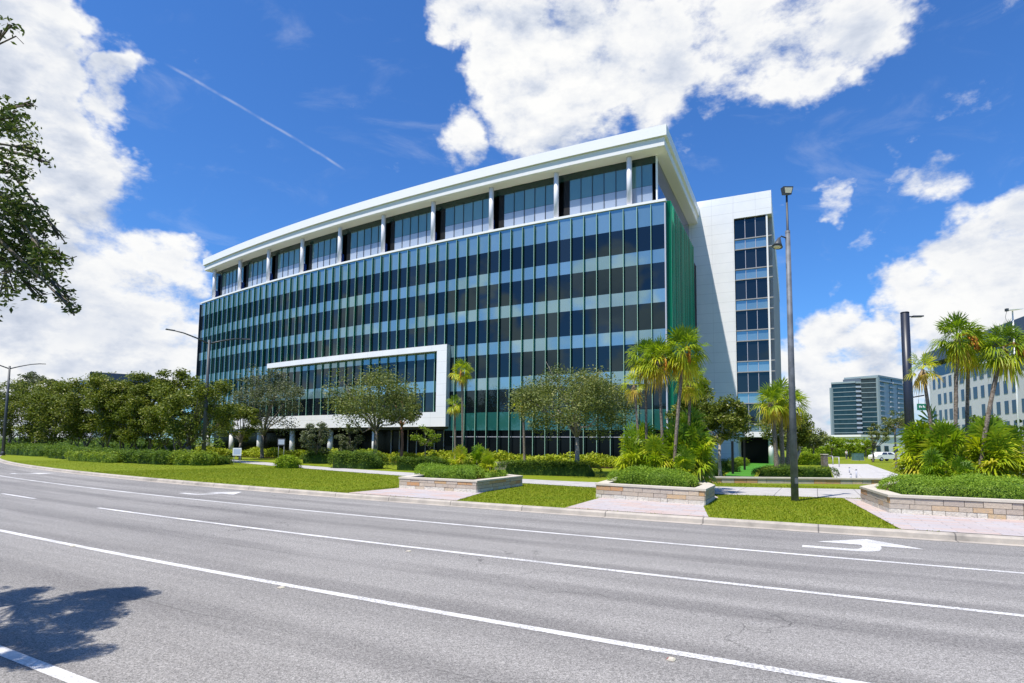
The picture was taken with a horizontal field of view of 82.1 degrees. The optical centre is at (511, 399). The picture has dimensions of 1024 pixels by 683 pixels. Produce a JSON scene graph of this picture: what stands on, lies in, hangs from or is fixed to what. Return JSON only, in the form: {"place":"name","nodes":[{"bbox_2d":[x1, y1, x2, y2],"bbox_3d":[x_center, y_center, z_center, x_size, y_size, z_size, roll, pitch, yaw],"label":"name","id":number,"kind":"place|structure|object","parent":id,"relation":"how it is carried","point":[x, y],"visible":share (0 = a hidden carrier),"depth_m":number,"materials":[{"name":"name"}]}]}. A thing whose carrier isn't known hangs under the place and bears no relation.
{"place":"outdoors","nodes":[
{"label":"outdoors","id":0,"kind":"place"},
{"bbox_2d":[350,488,485,499],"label":"brick pavement","id":1,"kind":"structure","parent":0,"point":[431,494],"depth_m":23.32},
{"bbox_2d":[399,474,522,492],"bbox_3d":[-2.056,3.924,28.462,5.110,0.500,8.690,0,-5,10],"label":"stone planter","id":2,"kind":"object","parent":1,"relation":"on","point":[420,481],"visible":0.77,"depth_m":25.30,"materials":[{"name":"brown stone"}]},
{"bbox_2d":[414,462,484,479],"bbox_3d":[-3.052,3.465,28.507,4.026,0.833,2.034,-2,-5,30],"label":"shrub mat","id":3,"kind":"object","parent":2,"relation":"in","point":[430,470],"visible":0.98,"depth_m":27.84,"materials":[{"name":"green plant"}]},
{"bbox_2d":[448,444,472,467],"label":"palmetto","id":4,"kind":"object","parent":2,"relation":"in","point":[461,458],"visible":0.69,"depth_m":28.83,"materials":[{"name":"green plant"}]},
{"bbox_2d":[0,463,1023,682],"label":"road","id":5,"kind":"structure","parent":0,"point":[99,616],"depth_m":8.20,"materials":[{"name":"grey asphalt"}]},
{"bbox_2d":[0,645,98,682],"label":"lane line","id":6,"kind":"object","parent":5,"relation":"on","point":[42,666],"visible":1,"depth_m":5.45,"materials":[{"name":"paint"}]},
{"bbox_2d":[0,529,867,682],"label":"lane line","id":7,"kind":"object","parent":5,"relation":"on","point":[732,662],"visible":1,"depth_m":6.90,"materials":[{"name":"paint"}]},
{"bbox_2d":[0,461,1023,546],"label":"gutter","id":8,"kind":"object","parent":5,"relation":"on","point":[581,515],"visible":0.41,"depth_m":17.37,"materials":[{"name":"concrete"}]},
{"bbox_2d":[3,476,1023,573],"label":"lane line","id":9,"kind":"object","parent":5,"relation":"on","point":[587,536],"visible":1,"depth_m":13.37,"materials":[{"name":"paint"}]},
{"bbox_2d":[100,508,1023,616],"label":"lane line","id":10,"kind":"object","parent":5,"relation":"on","point":[939,606],"visible":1,"depth_m":9.68,"materials":[{"name":"paint"}]},
{"bbox_2d":[802,539,919,551],"bbox_3d":[7.380,3.179,12.725,2.349,0.001,1.402,2,-5,-17],"label":"turn arrow","id":11,"kind":"object","parent":5,"relation":"on","point":[870,545],"visible":1,"depth_m":12.83,"materials":[{"name":"paint"}]},
{"bbox_2d":[0,451,1023,536],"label":"lawn","id":12,"kind":"structure","parent":0,"point":[878,463],"depth_m":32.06,"materials":[{"name":"green plant"}]},
{"bbox_2d":[0,363,45,454],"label":"street lamp","id":13,"kind":"object","parent":12,"relation":"on","point":[5,420],"visible":1,"depth_m":75.97,"materials":[{"name":"grey metal"}]},
{"bbox_2d":[0,378,58,444],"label":"crape myrtle","id":14,"kind":"object","parent":12,"relation":"on","point":[10,425],"visible":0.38,"depth_m":90.81,"materials":[{"name":"green plant"}]},
{"bbox_2d":[0,442,77,455],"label":"hedge","id":15,"kind":"object","parent":12,"relation":"on","point":[32,449],"visible":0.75,"depth_m":75.96,"materials":[{"name":"green plant"}]},
{"bbox_2d":[8,377,92,444],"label":"crape myrtle","id":16,"kind":"object","parent":12,"relation":"on","point":[45,435],"visible":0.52,"depth_m":85.90,"materials":[{"name":"green plant"}]},
{"bbox_2d":[42,444,112,459],"bbox_3d":[-46.979,5.737,63.881,18.848,1.623,3.989,-3,-6,40],"label":"hedge","id":17,"kind":"object","parent":12,"relation":"on","point":[56,452],"visible":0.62,"depth_m":63.35,"materials":[{"name":"green plant"}]},
{"bbox_2d":[44,371,117,447],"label":"crape myrtle","id":18,"kind":"object","parent":12,"relation":"on","point":[69,416],"visible":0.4,"depth_m":83.92,"materials":[{"name":"green plant"}]},
{"bbox_2d":[64,449,123,462],"bbox_3d":[-40.055,5.426,56.468,11.053,1.177,2.399,-2,-5,34],"label":"hedge","id":19,"kind":"object","parent":12,"relation":"on","point":[104,457],"visible":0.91,"depth_m":54.99,"materials":[{"name":"green plant"}]},
{"bbox_2d":[0,436,224,453],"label":"hedge","id":20,"kind":"object","parent":12,"relation":"on","point":[139,444],"visible":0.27,"depth_m":92.82,"materials":[{"name":"green plant"}]},
{"bbox_2d":[80,371,146,449],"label":"crape myrtle","id":21,"kind":"object","parent":12,"relation":"on","point":[99,401],"visible":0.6,"depth_m":80.06,"materials":[{"name":"green plant"}]},
{"bbox_2d":[109,370,165,450],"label":"crape myrtle","id":22,"kind":"object","parent":12,"relation":"on","point":[129,416],"visible":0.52,"depth_m":77.98,"materials":[{"name":"green plant"}]},
{"bbox_2d":[89,447,187,464],"bbox_3d":[-35.194,5.238,55.194,16.941,1.451,3.905,-2,-5,33],"label":"hedge","id":23,"kind":"object","parent":12,"relation":"on","point":[148,456],"visible":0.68,"depth_m":51.97,"materials":[{"name":"green plant"}]},
{"bbox_2d":[137,367,208,452],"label":"crape myrtle","id":24,"kind":"object","parent":12,"relation":"on","point":[155,427],"visible":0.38,"depth_m":74.92,"materials":[{"name":"green plant"}]},
{"bbox_2d":[147,374,238,452],"bbox_3d":[-30.848,1.824,57.919,7.433,8.864,9.218,1,-5,0],"label":"oak tree","id":25,"kind":"object","parent":12,"relation":"on","point":[184,428],"visible":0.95,"depth_m":56.33,"materials":[{"name":"green plant"}]},
{"bbox_2d":[166,449,221,465],"bbox_3d":[-27.304,4.982,50.599,4.945,1.399,3.174,-1,-5,20],"label":"bush","id":26,"kind":"object","parent":12,"relation":"on","point":[198,458],"visible":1,"depth_m":49.68,"materials":[{"name":"green plant"}]},
{"bbox_2d":[165,328,249,451],"bbox_3d":[-29.132,-0.125,56.008,7.409,12.345,0.511,5,-6,-43],"label":"street lamp","id":27,"kind":"object","parent":12,"relation":"on","point":[203,449],"visible":0.72,"depth_m":55.90,"materials":[{"name":"grey metal"}]},
{"bbox_2d":[213,403,261,459],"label":"oak tree","id":28,"kind":"object","parent":12,"relation":"on","point":[245,433],"visible":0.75,"depth_m":67.55,"materials":[{"name":"green plant"}]},
{"bbox_2d":[227,363,305,458],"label":"oak tree","id":29,"kind":"object","parent":12,"relation":"on","point":[271,388],"visible":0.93,"depth_m":73.67,"materials":[{"name":"green plant"}]},
{"bbox_2d":[273,454,302,467],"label":"bush","id":30,"kind":"object","parent":12,"relation":"on","point":[286,461],"visible":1,"depth_m":45.87,"materials":[{"name":"green plant"}]},
{"bbox_2d":[298,421,330,454],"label":"holly tree","id":31,"kind":"object","parent":12,"relation":"on","point":[323,430],"visible":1,"depth_m":56.45,"materials":[{"name":"green plant"}]},
{"bbox_2d":[299,448,331,463],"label":"bush","id":32,"kind":"object","parent":12,"relation":"on","point":[311,457],"visible":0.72,"depth_m":56.71,"materials":[{"name":"green plant"}]},
{"bbox_2d":[334,425,364,453],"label":"holly tree","id":33,"kind":"object","parent":12,"relation":"on","point":[350,446],"visible":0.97,"depth_m":59.66,"materials":[{"name":"green plant"}]},
{"bbox_2d":[327,447,388,468],"bbox_3d":[-12.385,4.720,47.438,5.412,1.726,3.414,-1,-5,21],"label":"hedge","id":34,"kind":"object","parent":12,"relation":"on","point":[369,459],"visible":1,"depth_m":46.42,"materials":[{"name":"green plant"}]},
{"bbox_2d":[319,362,425,453],"bbox_3d":[-13.547,1.266,57.383,9.880,10.245,10.044,-1,-5,16],"label":"oak tree","id":35,"kind":"object","parent":12,"relation":"on","point":[380,415],"visible":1,"depth_m":56.66,"materials":[{"name":"green plant"}]},
{"bbox_2d":[386,386,422,456],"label":"oak tree","id":36,"kind":"object","parent":12,"relation":"on","point":[402,439],"visible":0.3,"depth_m":62.77,"materials":[{"name":"green plant"}]},
{"bbox_2d":[225,455,617,467],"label":"flower bed","id":37,"kind":"object","parent":12,"relation":"on","point":[394,461],"visible":0.06,"depth_m":74.56,"materials":[{"name":"green plant"}]},
{"bbox_2d":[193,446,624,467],"bbox_3d":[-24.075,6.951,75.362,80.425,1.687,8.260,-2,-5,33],"label":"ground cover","id":38,"kind":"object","parent":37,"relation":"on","point":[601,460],"visible":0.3,"depth_m":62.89,"materials":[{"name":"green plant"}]},
{"bbox_2d":[390,454,459,470],"bbox_3d":[-6.364,4.758,43.996,6.308,1.235,2.380,-2,-5,30],"label":"hedge","id":39,"kind":"object","parent":12,"relation":"on","point":[408,464],"visible":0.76,"depth_m":43.77,"materials":[{"name":"green plant"}]},
{"bbox_2d":[448,358,472,452],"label":"fan palm","id":40,"kind":"object","parent":12,"relation":"on","point":[460,376],"visible":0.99,"depth_m":50.01,"materials":[{"name":"green plant"}]},
{"bbox_2d":[195,124,781,463],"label":"office building","id":41,"kind":"structure","parent":12,"relation":"on","point":[503,277],"depth_m":70.25,"materials":[{"name":"white"}]},
{"bbox_2d":[278,246,304,268],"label":"terrace window","id":42,"kind":"structure","parent":41,"relation":"in","point":[293,255],"depth_m":88.52,"materials":[{"name":"blue glass"}]},
{"bbox_2d":[312,235,342,258],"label":"terrace window","id":43,"kind":"structure","parent":41,"relation":"in","point":[326,247],"depth_m":83.70,"materials":[{"name":"blue glass"}]},
{"bbox_2d":[214,430,458,454],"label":"lobby window","id":44,"kind":"structure","parent":41,"relation":"in","point":[384,436],"depth_m":79.24,"materials":[{"name":"blue glass"}]},
{"bbox_2d":[351,225,380,248],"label":"terrace window","id":45,"kind":"structure","parent":41,"relation":"in","point":[366,238],"depth_m":79.10,"materials":[{"name":"blue glass"}]},
{"bbox_2d":[395,212,430,237],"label":"terrace window","id":46,"kind":"structure","parent":41,"relation":"in","point":[414,228],"depth_m":74.66,"materials":[{"name":"blue glass"}]},
{"bbox_2d":[198,302,664,375],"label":"ribbon window","id":47,"kind":"structure","parent":41,"relation":"in","point":[658,308],"depth_m":66.11,"materials":[{"name":"blue glass"}]},
{"bbox_2d":[199,262,664,352],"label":"ribbon window","id":48,"kind":"structure","parent":41,"relation":"in","point":[658,269],"depth_m":66.95,"materials":[{"name":"blue glass"}]},
{"bbox_2d":[201,224,664,329],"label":"ribbon window","id":49,"kind":"structure","parent":41,"relation":"in","point":[644,233],"depth_m":67.38,"materials":[{"name":"blue glass"}]},
{"bbox_2d":[201,383,665,420],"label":"ribbon window","id":50,"kind":"structure","parent":41,"relation":"in","point":[481,394],"depth_m":66.44,"materials":[{"name":"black glass"}]},
{"bbox_2d":[203,342,665,395],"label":"ribbon window","id":51,"kind":"structure","parent":41,"relation":"in","point":[616,350],"depth_m":65.36,"materials":[{"name":"blue glass"}]},
{"bbox_2d":[445,198,488,225],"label":"terrace window","id":52,"kind":"structure","parent":41,"relation":"in","point":[475,208],"depth_m":70.38,"materials":[{"name":"blue glass"}]},
{"bbox_2d":[504,184,553,213],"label":"terrace window","id":53,"kind":"structure","parent":41,"relation":"in","point":[512,203],"depth_m":66.39,"materials":[{"name":"blue glass"}]},
{"bbox_2d":[445,430,660,458],"bbox_3d":[3.551,5.081,62.189,25.736,3.600,0.264,-2,-5,28],"label":"lobby window","id":54,"kind":"structure","parent":41,"relation":"in","point":[564,442],"depth_m":62.45,"materials":[{"name":"blue glass"}]},
{"bbox_2d":[570,169,626,199],"bbox_3d":[9.187,-22.841,62.600,6.464,2.250,0.032,-2,-5,27],"label":"terrace window","id":55,"kind":"structure","parent":41,"relation":"in","point":[604,183],"depth_m":62.55,"materials":[{"name":"blue glass"}]},
{"bbox_2d":[632,164,651,188],"bbox_3d":[13.372,-22.963,60.515,2.191,2.250,0.013,-2,-5,26],"label":"terrace window","id":56,"kind":"structure","parent":41,"relation":"in","point":[646,169],"depth_m":60.50,"materials":[{"name":"blue glass"}]},
{"bbox_2d":[232,460,860,497],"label":"footpath","id":57,"kind":"structure","parent":12,"relation":"on","point":[830,493],"depth_m":28.04,"materials":[{"name":"concrete"}]},
{"bbox_2d":[496,459,601,476],"bbox_3d":[2.449,4.523,39.234,7.262,1.134,1.982,-1,-5,15],"label":"hedge","id":58,"kind":"object","parent":12,"relation":"on","point":[555,468],"visible":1,"depth_m":38.54,"materials":[{"name":"green plant"}]},
{"bbox_2d":[504,362,644,462],"bbox_3d":[4.141,1.455,40.641,9.254,7.601,10.118,-4,-6,43],"label":"oak tree","id":59,"kind":"object","parent":12,"relation":"on","point":[591,393],"visible":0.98,"depth_m":38.90,"materials":[{"name":"green plant"}]},
{"bbox_2d":[665,378,714,432],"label":"shade tree","id":60,"kind":"object","parent":12,"relation":"on","point":[703,398],"visible":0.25,"depth_m":46.36,"materials":[{"name":"green plant"}]},
{"bbox_2d":[670,363,710,425],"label":"fan palm","id":61,"kind":"object","parent":12,"relation":"on","point":[689,391],"visible":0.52,"depth_m":26.48,"materials":[{"name":"green plant"}]},
{"bbox_2d":[668,404,719,482],"bbox_3d":[7.980,2.145,26.564,2.422,4.063,2.512,3,-5,-30],"label":"palmetto","id":62,"kind":"object","parent":12,"relation":"on","point":[695,421],"visible":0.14,"depth_m":26.54,"materials":[{"name":"green plant"}]},
{"bbox_2d":[697,394,754,475],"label":"shade tree","id":63,"kind":"object","parent":12,"relation":"on","point":[735,421],"visible":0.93,"depth_m":37.27,"materials":[{"name":"green plant"}]},
{"bbox_2d":[750,382,788,466],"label":"fan palm","id":64,"kind":"object","parent":12,"relation":"on","point":[769,409],"visible":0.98,"depth_m":42.80,"materials":[{"name":"green plant"}]},
{"bbox_2d":[764,376,798,466],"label":"fan palm","id":65,"kind":"object","parent":12,"relation":"on","point":[785,387],"visible":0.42,"depth_m":43.39,"materials":[{"name":"green plant"}]},
{"bbox_2d":[754,413,815,464],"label":"shade tree","id":66,"kind":"object","parent":12,"relation":"on","point":[804,435],"visible":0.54,"depth_m":48.90,"materials":[{"name":"green plant"}]},
{"bbox_2d":[772,186,798,500],"bbox_3d":[10.344,-2.232,22.241,0.840,12.050,0.397,1,-5,-9],"label":"street lamp","id":67,"kind":"object","parent":12,"relation":"on","point":[786,191],"visible":0.99,"depth_m":22.17,"materials":[{"name":"grey metal"}]},
{"bbox_2d":[703,476,883,483],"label":"wall","id":68,"kind":"structure","parent":12,"relation":"on","point":[801,480],"depth_m":32.57,"materials":[{"name":"stone"}]},
{"bbox_2d":[780,386,811,466],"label":"fan palm","id":69,"kind":"object","parent":12,"relation":"on","point":[799,397],"visible":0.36,"depth_m":43.95,"materials":[{"name":"green plant"}]},
{"bbox_2d":[751,463,841,477],"bbox_3d":[18.225,4.632,37.822,5.677,1.018,2.416,1,-5,0],"label":"hedge","id":70,"kind":"object","parent":12,"relation":"on","point":[781,471],"visible":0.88,"depth_m":37.12,"materials":[{"name":"green plant"}]},
{"bbox_2d":[801,444,876,456],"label":"hedge","id":71,"kind":"object","parent":12,"relation":"on","point":[838,452],"visible":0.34,"depth_m":142.59,"materials":[{"name":"green plant"}]},
{"bbox_2d":[867,423,891,461],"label":"young tree","id":72,"kind":"object","parent":12,"relation":"on","point":[874,441],"visible":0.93,"depth_m":87.55,"materials":[{"name":"green plant"}]},
{"bbox_2d":[881,410,904,467],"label":"young tree","id":73,"kind":"object","parent":12,"relation":"on","point":[889,423],"visible":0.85,"depth_m":59.90,"materials":[{"name":"green plant"}]},
{"bbox_2d":[900,311,923,458],"bbox_3d":[22.723,-0.099,33.128,1.244,9.758,0.488,1,-5,0],"label":"street lamp","id":74,"kind":"object","parent":12,"relation":"on","point":[908,396],"visible":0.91,"depth_m":33.12,"materials":[{"name":"black metal"}]},
{"bbox_2d":[860,482,1023,520],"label":"stone planter","id":75,"kind":"object","parent":12,"relation":"on","point":[970,507],"visible":0.64,"depth_m":17.31,"materials":[{"name":"brown stone"}]},
{"bbox_2d":[887,404,937,484],"bbox_3d":[15.711,2.120,22.379,2.512,3.950,2.673,1,-5,0],"label":"palmetto","id":76,"kind":"object","parent":75,"relation":"in","point":[913,435],"visible":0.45,"depth_m":22.43,"materials":[{"name":"green plant"}]},
{"bbox_2d":[905,350,944,472],"bbox_3d":[15.505,0.992,21.990,1.456,5.794,1.396,1,-5,0],"label":"fan palm","id":77,"kind":"object","parent":75,"relation":"in","point":[923,376],"visible":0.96,"depth_m":22.05,"materials":[{"name":"green plant"}]},
{"bbox_2d":[918,448,951,478],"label":"palmetto","id":78,"kind":"object","parent":75,"relation":"in","point":[933,463],"visible":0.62,"depth_m":20.65,"materials":[{"name":"green plant"}]},
{"bbox_2d":[915,417,976,478],"bbox_3d":[15.818,2.189,21.547,2.104,3.148,2.119,1,-5,0],"label":"palmetto","id":79,"kind":"object","parent":75,"relation":"in","point":[945,440],"visible":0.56,"depth_m":21.28,"materials":[{"name":"green plant"}]},
{"bbox_2d":[876,471,1023,499],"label":"shrub mat","id":80,"kind":"object","parent":75,"relation":"in","point":[998,487],"visible":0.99,"depth_m":18.82,"materials":[{"name":"green plant"}]},
{"bbox_2d":[926,311,990,458],"bbox_3d":[16.517,0.244,21.570,2.053,7.238,2.021,1,-5,0],"label":"fan palm","id":81,"kind":"object","parent":75,"relation":"in","point":[958,352],"visible":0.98,"depth_m":21.64,"materials":[{"name":"green plant"}]},
{"bbox_2d":[945,454,976,478],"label":"palmetto","id":82,"kind":"object","parent":75,"relation":"in","point":[963,466],"visible":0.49,"depth_m":20.20,"materials":[{"name":"green plant"}]},
{"bbox_2d":[947,329,993,457],"bbox_3d":[17.695,0.502,22.554,1.750,6.903,1.757,5,-6,-44],"label":"fan palm","id":83,"kind":"object","parent":75,"relation":"in","point":[964,337],"visible":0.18,"depth_m":22.54,"materials":[{"name":"green plant"}]},
{"bbox_2d":[959,414,1021,479],"bbox_3d":[17.240,2.014,21.269,2.267,2.966,2.412,1,-5,0],"label":"palmetto","id":84,"kind":"object","parent":75,"relation":"in","point":[999,448],"visible":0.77,"depth_m":20.96,"materials":[{"name":"green plant"}]},
{"bbox_2d":[972,319,1023,478],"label":"fan palm","id":85,"kind":"object","parent":75,"relation":"in","point":[999,360],"visible":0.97,"depth_m":21.18,"materials":[{"name":"green plant"}]},
{"bbox_2d":[992,424,1023,477],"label":"palmetto","id":86,"kind":"object","parent":75,"relation":"in","point":[1019,439],"visible":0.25,"depth_m":21.27,"materials":[{"name":"green plant"}]},
{"bbox_2d":[0,0,1023,442],"label":"sky","id":87,"kind":"structure","parent":0,"point":[178,134],"materials":[{"name":"blue"}]},
{"bbox_2d":[45,443,1021,546],"bbox_3d":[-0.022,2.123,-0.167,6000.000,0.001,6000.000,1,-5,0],"label":"ground","id":88,"kind":"structure","parent":0,"point":[211,445],"depth_m":18.54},
{"bbox_2d":[0,454,1023,544],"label":"kerb","id":89,"kind":"structure","parent":88,"relation":"on","point":[1018,540],"depth_m":17.24,"materials":[{"name":"concrete"}]},
{"bbox_2d":[829,375,904,435],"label":"apartment tower","id":90,"kind":"structure","parent":88,"relation":"on","point":[859,405],"depth_m":436.30,"materials":[{"name":"grey"}]},
{"bbox_2d":[565,496,716,516],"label":"brick pavement","id":91,"kind":"structure","parent":0,"point":[612,504],"depth_m":18.97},
{"bbox_2d":[595,478,714,504],"bbox_3d":[5.939,3.611,23.756,4.332,0.550,7.134,-1,-5,19],"label":"stone planter","id":92,"kind":"object","parent":91,"relation":"on","point":[703,493],"visible":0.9,"depth_m":21.06,"materials":[{"name":"brown stone"}]},
{"bbox_2d":[612,421,650,472],"bbox_3d":[5.069,2.252,24.458,1.964,2.881,2.038,1,-5,0],"label":"palmetto","id":93,"kind":"object","parent":92,"relation":"in","point":[630,447],"visible":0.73,"depth_m":24.32,"materials":[{"name":"green plant"}]},
{"bbox_2d":[618,371,645,440],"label":"fan palm","id":94,"kind":"object","parent":92,"relation":"in","point":[633,392],"visible":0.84,"depth_m":25.22,"materials":[{"name":"green plant"}]},
{"bbox_2d":[623,337,662,442],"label":"fan palm","id":95,"kind":"object","parent":92,"relation":"in","point":[643,344],"visible":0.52,"depth_m":25.54,"materials":[{"name":"green plant"}]},
{"bbox_2d":[606,464,699,486],"bbox_3d":[5.542,3.051,23.441,3.889,0.957,1.877,-4,-6,45],"label":"shrub mat","id":96,"kind":"object","parent":92,"relation":"in","point":[656,476],"visible":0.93,"depth_m":22.70,"materials":[{"name":"green plant"}]},
{"bbox_2d":[635,433,674,471],"bbox_3d":[5.800,2.615,23.893,1.841,2.536,1.650,-2,-5,31],"label":"palmetto","id":97,"kind":"object","parent":92,"relation":"in","point":[656,448],"visible":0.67,"depth_m":23.80,"materials":[{"name":"green plant"}]},
{"bbox_2d":[634,332,679,454],"bbox_3d":[6.070,0.553,24.621,2.143,6.887,1.918,1,-5,0],"label":"fan palm","id":98,"kind":"object","parent":92,"relation":"in","point":[657,374],"visible":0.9,"depth_m":24.60,"materials":[{"name":"green plant"}]},
{"bbox_2d":[658,417,697,479],"bbox_3d":[6.905,2.466,24.775,2.124,3.614,2.225,1,-5,0],"label":"palmetto","id":99,"kind":"object","parent":92,"relation":"in","point":[670,433],"visible":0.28,"depth_m":24.60,"materials":[{"name":"green plant"}]},
{"bbox_2d":[656,323,711,469],"bbox_3d":[7.140,0.350,24.212,2.306,7.253,2.181,4,-6,-41],"label":"fan palm","id":100,"kind":"object","parent":92,"relation":"in","point":[684,364],"visible":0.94,"depth_m":24.16,"materials":[{"name":"green plant"}]},
{"bbox_2d":[673,443,699,483],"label":"palmetto","id":101,"kind":"object","parent":92,"relation":"in","point":[686,460],"visible":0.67,"depth_m":23.24,"materials":[{"name":"green plant"}]},
{"bbox_2d":[676,423,719,487],"bbox_3d":[7.619,2.472,24.207,1.836,3.146,2.077,-2,-5,33],"label":"palmetto","id":102,"kind":"object","parent":92,"relation":"in","point":[702,446],"visible":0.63,"depth_m":24.07,"materials":[{"name":"green plant"}]},
{"bbox_2d":[828,464,897,477],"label":"plaza","id":103,"kind":"structure","parent":0,"point":[866,471],"depth_m":50.78,"materials":[{"name":"concrete"}]},
{"bbox_2d":[827,435,904,454],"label":"retail building","id":104,"kind":"structure","parent":0,"point":[884,447],"depth_m":193.76,"materials":[{"name":"white paint"}]},
{"bbox_2d":[845,498,1023,535],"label":"brick pavement","id":105,"kind":"structure","parent":0,"point":[960,524],"depth_m":15.61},
{"bbox_2d":[923,316,1023,452],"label":"grey office block","id":106,"kind":"structure","parent":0,"point":[942,399],"depth_m":120.07,"materials":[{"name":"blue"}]},
{"label":"median","id":107,"kind":"structure","parent":0,"visible":0},
{"bbox_2d":[0,15,81,321],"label":"live oak","id":108,"kind":"object","parent":107,"relation":"on","point":[18,212],"visible":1,"depth_m":3.50,"materials":[{"name":"green plant"}]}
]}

